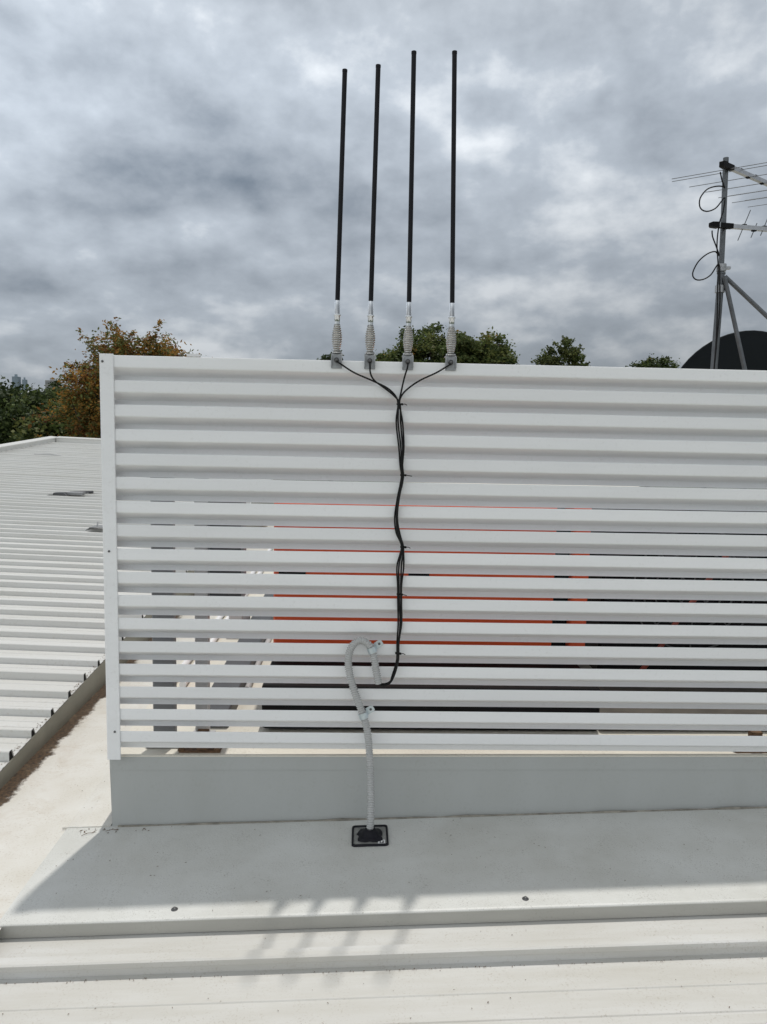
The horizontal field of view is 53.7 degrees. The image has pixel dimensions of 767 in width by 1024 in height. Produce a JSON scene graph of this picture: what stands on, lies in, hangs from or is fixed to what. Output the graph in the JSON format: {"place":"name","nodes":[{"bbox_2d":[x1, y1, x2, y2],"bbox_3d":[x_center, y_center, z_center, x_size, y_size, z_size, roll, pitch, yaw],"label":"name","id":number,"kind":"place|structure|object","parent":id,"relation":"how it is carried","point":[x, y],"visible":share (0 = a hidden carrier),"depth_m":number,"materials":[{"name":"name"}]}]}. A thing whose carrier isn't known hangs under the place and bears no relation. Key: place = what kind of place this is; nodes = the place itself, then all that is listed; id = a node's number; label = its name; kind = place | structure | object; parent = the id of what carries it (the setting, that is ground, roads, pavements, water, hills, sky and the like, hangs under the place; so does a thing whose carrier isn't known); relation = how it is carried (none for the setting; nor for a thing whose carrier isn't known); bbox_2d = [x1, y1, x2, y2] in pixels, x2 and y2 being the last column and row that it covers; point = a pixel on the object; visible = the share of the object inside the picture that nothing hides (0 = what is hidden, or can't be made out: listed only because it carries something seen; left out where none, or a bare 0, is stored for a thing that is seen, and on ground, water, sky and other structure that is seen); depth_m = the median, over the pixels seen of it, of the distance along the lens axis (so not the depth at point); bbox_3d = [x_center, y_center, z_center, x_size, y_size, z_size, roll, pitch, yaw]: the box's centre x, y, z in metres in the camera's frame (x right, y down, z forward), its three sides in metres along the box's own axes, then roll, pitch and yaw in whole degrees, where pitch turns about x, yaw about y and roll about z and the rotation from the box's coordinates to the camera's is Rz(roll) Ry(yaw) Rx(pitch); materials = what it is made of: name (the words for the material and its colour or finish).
{"place":"outdoors","nodes":[
{"label":"outdoors","id":0,"kind":"place"},
{"bbox_2d":[12,374,20,389],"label":"tower","id":1,"kind":"structure","parent":0,"point":[16,379],"depth_m":2437.68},
{"bbox_2d":[22,377,27,392],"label":"tower","id":2,"kind":"structure","parent":0,"point":[24,381],"depth_m":2438.61,"materials":[{"name":"grey concrete"}]},
{"bbox_2d":[229,616,249,619],"bbox_3d":[-0.843,0.630,4.449,0.080,0.136,0.300,1,6,-2],"label":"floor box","id":3,"kind":"object","parent":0,"point":[240,617],"visible":0.02,"depth_m":4.30,"materials":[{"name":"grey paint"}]},
{"bbox_2d":[0,0,766,393],"label":"sky","id":4,"kind":"structure","parent":0,"point":[176,162],"materials":[{"name":"grey"}]},
{"bbox_2d":[111,457,752,824],"bbox_3d":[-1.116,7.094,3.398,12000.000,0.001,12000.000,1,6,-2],"label":"ground","id":5,"kind":"structure","parent":0,"point":[447,459],"depth_m":106.31,"materials":[{"name":"grey"}]},
{"bbox_2d":[0,377,38,443],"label":"dark tree","id":6,"kind":"object","parent":5,"relation":"on","point":[14,391],"visible":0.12,"depth_m":32.28,"materials":[{"name":"green plant"}]},
{"bbox_2d":[0,383,65,443],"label":"dark tree","id":7,"kind":"object","parent":5,"relation":"on","point":[23,407],"visible":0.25,"depth_m":30.20,"materials":[{"name":"green plant"}]},
{"bbox_2d":[9,402,88,442],"bbox_3d":[-10.940,0.074,27.679,4.648,8.455,3.789,-3,7,-32],"label":"dark tree","id":8,"kind":"object","parent":5,"relation":"on","point":[34,427],"visible":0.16,"depth_m":26.16,"materials":[{"name":"green plant"}]},
{"bbox_2d":[45,378,59,397],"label":"apartment block","id":9,"kind":"structure","parent":5,"relation":"on","point":[48,381],"depth_m":587.60,"materials":[{"name":"grey paint"}]},
{"bbox_2d":[24,381,91,408],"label":"dark tree","id":10,"kind":"object","parent":5,"relation":"on","point":[49,393],"visible":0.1,"depth_m":52.38,"materials":[{"name":"green plant"}]},
{"bbox_2d":[34,317,206,437],"bbox_3d":[-7.994,-0.764,24.482,6.433,10.936,4.692,1,6,-2],"label":"autumn tree","id":11,"kind":"object","parent":5,"relation":"on","point":[80,412],"visible":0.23,"depth_m":23.44,"materials":[{"name":"plant"}]},
{"bbox_2d":[0,436,296,788],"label":"roof wing","id":12,"kind":"structure","parent":5,"relation":"on","point":[52,634],"depth_m":5.57,"materials":[{"name":"white metal"}]},
{"bbox_2d":[34,453,58,454],"bbox_3d":[-6.223,-1.073,14.041,0.500,0.026,0.060,1,6,-2],"label":"metal offcut","id":13,"kind":"object","parent":12,"relation":"on","point":[45,454],"visible":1,"depth_m":14.01,"materials":[{"name":"grey paint"}]},
{"bbox_2d":[51,491,93,495],"bbox_3d":[-4.004,-0.247,9.726,0.504,0.050,0.390,1,6,-2],"label":"roof bracket","id":14,"kind":"object","parent":12,"relation":"on","point":[71,493],"visible":1,"depth_m":9.62,"materials":[{"name":"grey metal"}]},
{"bbox_2d":[85,521,102,530],"bbox_3d":[-2.799,0.135,7.626,0.350,0.086,0.180,1,6,-2],"label":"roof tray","id":15,"kind":"object","parent":12,"relation":"on","point":[96,526],"visible":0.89,"depth_m":7.58,"materials":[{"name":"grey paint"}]},
{"bbox_2d":[317,350,343,360],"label":"tree","id":16,"kind":"object","parent":5,"relation":"on","point":[326,357],"visible":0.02,"depth_m":51.22,"materials":[{"name":"green plant"}]},
{"bbox_2d":[0,482,766,1023],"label":"building","id":17,"kind":"structure","parent":5,"relation":"on","point":[576,884],"depth_m":2.37,"materials":[{"name":"grey paint"}]},
{"bbox_2d":[145,477,176,747],"bbox_3d":[-0.808,0.202,2.782,0.128,1.354,0.080,1,6,-2],"label":"support post","id":18,"kind":"object","parent":17,"relation":"on","point":[164,706],"visible":0.07,"depth_m":2.80,"materials":[{"name":"grey metal"}]},
{"bbox_2d":[193,478,215,731],"bbox_3d":[-0.687,0.215,2.868,0.086,1.314,0.080,1,6,-2],"label":"support post","id":19,"kind":"object","parent":17,"relation":"on","point":[201,684],"visible":0.19,"depth_m":2.89,"materials":[{"name":"grey metal"}]},
{"bbox_2d":[208,502,245,595],"bbox_3d":[-0.593,0.139,2.877,0.133,0.380,0.090,1,6,-2],"label":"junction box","id":20,"kind":"object","parent":19,"relation":"attached to","point":[215,594],"visible":0.24,"depth_m":2.84,"materials":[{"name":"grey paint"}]},
{"bbox_2d":[179,550,273,686],"bbox_3d":[-1.019,0.416,6.811,0.040,0.042,6.750,1,6,-2],"label":"pipe","id":21,"kind":"object","parent":17,"relation":"on","point":[182,684],"visible":0.07,"depth_m":4.13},
{"bbox_2d":[182,549,271,663],"bbox_3d":[-1.076,0.416,6.809,0.040,0.042,6.750,1,6,-2],"label":"pipe","id":22,"kind":"object","parent":17,"relation":"on","point":[218,617],"depth_m":4.62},
{"bbox_2d":[210,594,273,726],"bbox_3d":[-0.776,0.478,6.146,0.126,0.066,6.300,1,6,-2],"label":"cable duct","id":23,"kind":"object","parent":17,"relation":"on","point":[225,707],"visible":0.05,"depth_m":3.62,"materials":[{"name":"grey plastic"}]},
{"bbox_2d":[244,639,270,687],"bbox_3d":[-0.704,0.480,6.299,0.027,0.028,5.800,1,6,-2],"label":"pipe","id":24,"kind":"object","parent":17,"relation":"on","point":[248,685],"visible":0.12,"depth_m":3.75,"materials":[{"name":"grey paint"}]},
{"bbox_2d":[351,824,388,846],"bbox_3d":[-0.047,1.121,2.649,0.128,0.033,0.132,1,6,-2],"label":"pipe boot","id":25,"kind":"object","parent":17,"relation":"on","point":[363,836],"visible":0.97,"depth_m":2.63,"materials":[{"name":"black rubber"}]},
{"bbox_2d":[344,637,381,829],"bbox_3d":[-0.074,0.777,2.657,0.135,0.674,0.107,1,6,-2],"label":"conduit","id":26,"kind":"object","parent":25,"relation":"on","point":[354,643],"visible":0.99,"depth_m":2.67,"materials":[{"name":"grey plastic"}]},
{"bbox_2d":[358,705,374,719],"bbox_3d":[-0.060,0.716,2.700,0.067,0.042,0.034,-5,9,-43],"label":"conduit clip","id":27,"kind":"object","parent":26,"relation":"attached to","point":[369,710],"visible":1,"depth_m":2.69,"materials":[{"name":"metal"}]},
{"bbox_2d":[367,640,382,653],"bbox_3d":[-0.029,0.477,2.674,0.067,0.044,0.034,-5,9,-43],"label":"conduit clip","id":28,"kind":"object","parent":26,"relation":"attached to","point":[377,644],"visible":1,"depth_m":2.67,"materials":[{"name":"metal"}]},
{"bbox_2d":[2,655,762,1018],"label":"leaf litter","id":29,"kind":"object","parent":17,"relation":"on","point":[300,895],"visible":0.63,"depth_m":2.37,"materials":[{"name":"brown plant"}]},
{"bbox_2d":[262,503,600,730],"bbox_3d":[0.199,0.377,3.464,1.370,0.866,1.025,1,6,-2],"label":"plant cabinet","id":30,"kind":"object","parent":17,"relation":"on","point":[433,708],"visible":0.23,"depth_m":3.25,"materials":[{"name":"metal"}]},
{"bbox_2d":[99,353,766,759],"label":"louvre screen","id":31,"kind":"object","parent":17,"relation":"on","point":[539,437],"visible":1,"depth_m":2.68,"materials":[{"name":"metal"}]},
{"bbox_2d":[187,354,199,356],"bbox_3d":[-0.646,-0.532,2.571,0.041,0.010,0.014,1,6,-2],"label":"plastic strip","id":32,"kind":"object","parent":31,"relation":"on","point":[193,355],"visible":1,"depth_m":2.56,"materials":[{"name":"white plastic"}]},
{"bbox_2d":[331,68,346,367],"bbox_3d":[-0.149,-0.973,2.540,0.041,0.969,0.057,1,6,-2],"label":"whip antenna","id":33,"kind":"object","parent":31,"relation":"on","point":[336,354],"visible":1,"depth_m":2.54,"materials":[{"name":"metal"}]},
{"bbox_2d":[336,361,400,686],"bbox_3d":[-0.053,0.053,2.626,0.240,1.132,0.030,1,6,-2],"label":"coaxial cable","id":34,"kind":"object","parent":31,"relation":"attached to","point":[344,366],"visible":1,"depth_m":2.63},
{"bbox_2d":[364,64,380,368],"bbox_3d":[-0.037,-0.980,2.543,0.037,0.987,0.057,1,6,-2],"label":"whip antenna","id":35,"kind":"object","parent":31,"relation":"on","point":[369,355],"visible":1,"depth_m":2.54,"materials":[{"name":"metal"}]},
{"bbox_2d":[369,362,403,684],"bbox_3d":[0.007,0.051,2.627,0.136,1.124,0.027,1,6,-2],"label":"coaxial cable","id":36,"kind":"object","parent":35,"relation":"hanging from","point":[379,384],"visible":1,"depth_m":2.62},
{"bbox_2d":[402,50,416,369],"bbox_3d":[0.092,-1.000,2.545,0.037,1.033,0.057,1,6,-2],"label":"whip antenna","id":37,"kind":"object","parent":31,"relation":"on","point":[407,356],"visible":1,"depth_m":2.54,"materials":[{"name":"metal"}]},
{"bbox_2d":[379,363,408,685],"bbox_3d":[0.030,0.055,2.620,0.092,1.128,0.026,-1,7,-19],"label":"coaxial cable","id":38,"kind":"object","parent":37,"relation":"hanging from","point":[397,529],"visible":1,"depth_m":2.63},
{"bbox_2d":[444,50,456,370],"bbox_3d":[0.236,-1.001,2.549,0.043,1.037,0.057,1,6,-2],"label":"whip antenna","id":39,"kind":"object","parent":31,"relation":"on","point":[450,357],"visible":1,"depth_m":2.55,"materials":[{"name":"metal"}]},
{"bbox_2d":[386,363,451,682],"bbox_3d":[0.101,0.052,2.636,0.238,1.127,0.028,1,6,-2],"label":"coaxial cable","id":40,"kind":"object","parent":39,"relation":"attached to","point":[413,384],"visible":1,"depth_m":2.60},
{"bbox_2d":[577,508,766,731],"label":"condenser unit","id":41,"kind":"object","parent":17,"relation":"on","point":[687,711],"visible":0.05,"depth_m":3.42,"materials":[{"name":"black paint"}]},
{"bbox_2d":[681,330,766,488],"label":"satellite dish","id":42,"kind":"object","parent":17,"relation":"on","point":[754,344],"visible":0.08,"depth_m":5.21,"materials":[{"name":"paint"}]},
{"bbox_2d":[710,157,766,369],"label":"antenna mast","id":43,"kind":"object","parent":17,"relation":"on","point":[725,280],"visible":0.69,"depth_m":4.75,"materials":[{"name":"metal"}]},
{"bbox_2d":[699,172,725,368],"bbox_3d":[1.999,-0.707,4.795,0.171,2.775,0.008,1,6,-2],"label":"coaxial cable","id":44,"kind":"object","parent":43,"relation":"attached to","point":[724,198],"visible":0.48,"depth_m":4.68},
{"bbox_2d":[672,160,766,206],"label":"vhf antenna","id":45,"kind":"object","parent":43,"relation":"attached to","point":[727,166],"visible":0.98,"depth_m":4.82,"materials":[{"name":"metal"}]},
{"bbox_2d":[709,210,766,240],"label":"uhf antenna","id":46,"kind":"object","parent":43,"relation":"attached to","point":[726,226],"visible":1,"depth_m":4.71,"materials":[{"name":"metal"}]},
{"bbox_2d":[692,230,720,368],"bbox_3d":[1.989,-0.532,4.806,0.193,2.424,0.008,1,6,-2],"label":"coaxial cable","id":47,"kind":"object","parent":46,"relation":"hanging from","point":[718,254],"visible":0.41,"depth_m":4.70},
{"bbox_2d":[375,321,519,364],"bbox_3d":[2.911,-3.476,40.723,8.823,13.243,5.301,1,6,-2],"label":"broad tree","id":48,"kind":"object","parent":5,"relation":"on","point":[470,350],"visible":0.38,"depth_m":39.08,"materials":[{"name":"green plant"}]},
{"bbox_2d":[531,335,590,365],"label":"tree","id":49,"kind":"object","parent":5,"relation":"on","point":[573,355],"visible":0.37,"depth_m":41.87,"materials":[{"name":"green plant"}]},
{"bbox_2d":[625,353,680,486],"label":"round tree","id":50,"kind":"object","parent":5,"relation":"on","point":[663,362],"visible":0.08,"depth_m":47.11,"materials":[{"name":"green plant"}]},
{"bbox_2d":[640,556,728,668],"bbox_3d":[1.291,0.468,3.300,0.402,0.622,0.049,2,6,6],"label":"hose","id":51,"kind":"object","parent":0,"point":[662,645],"visible":0.16,"depth_m":3.28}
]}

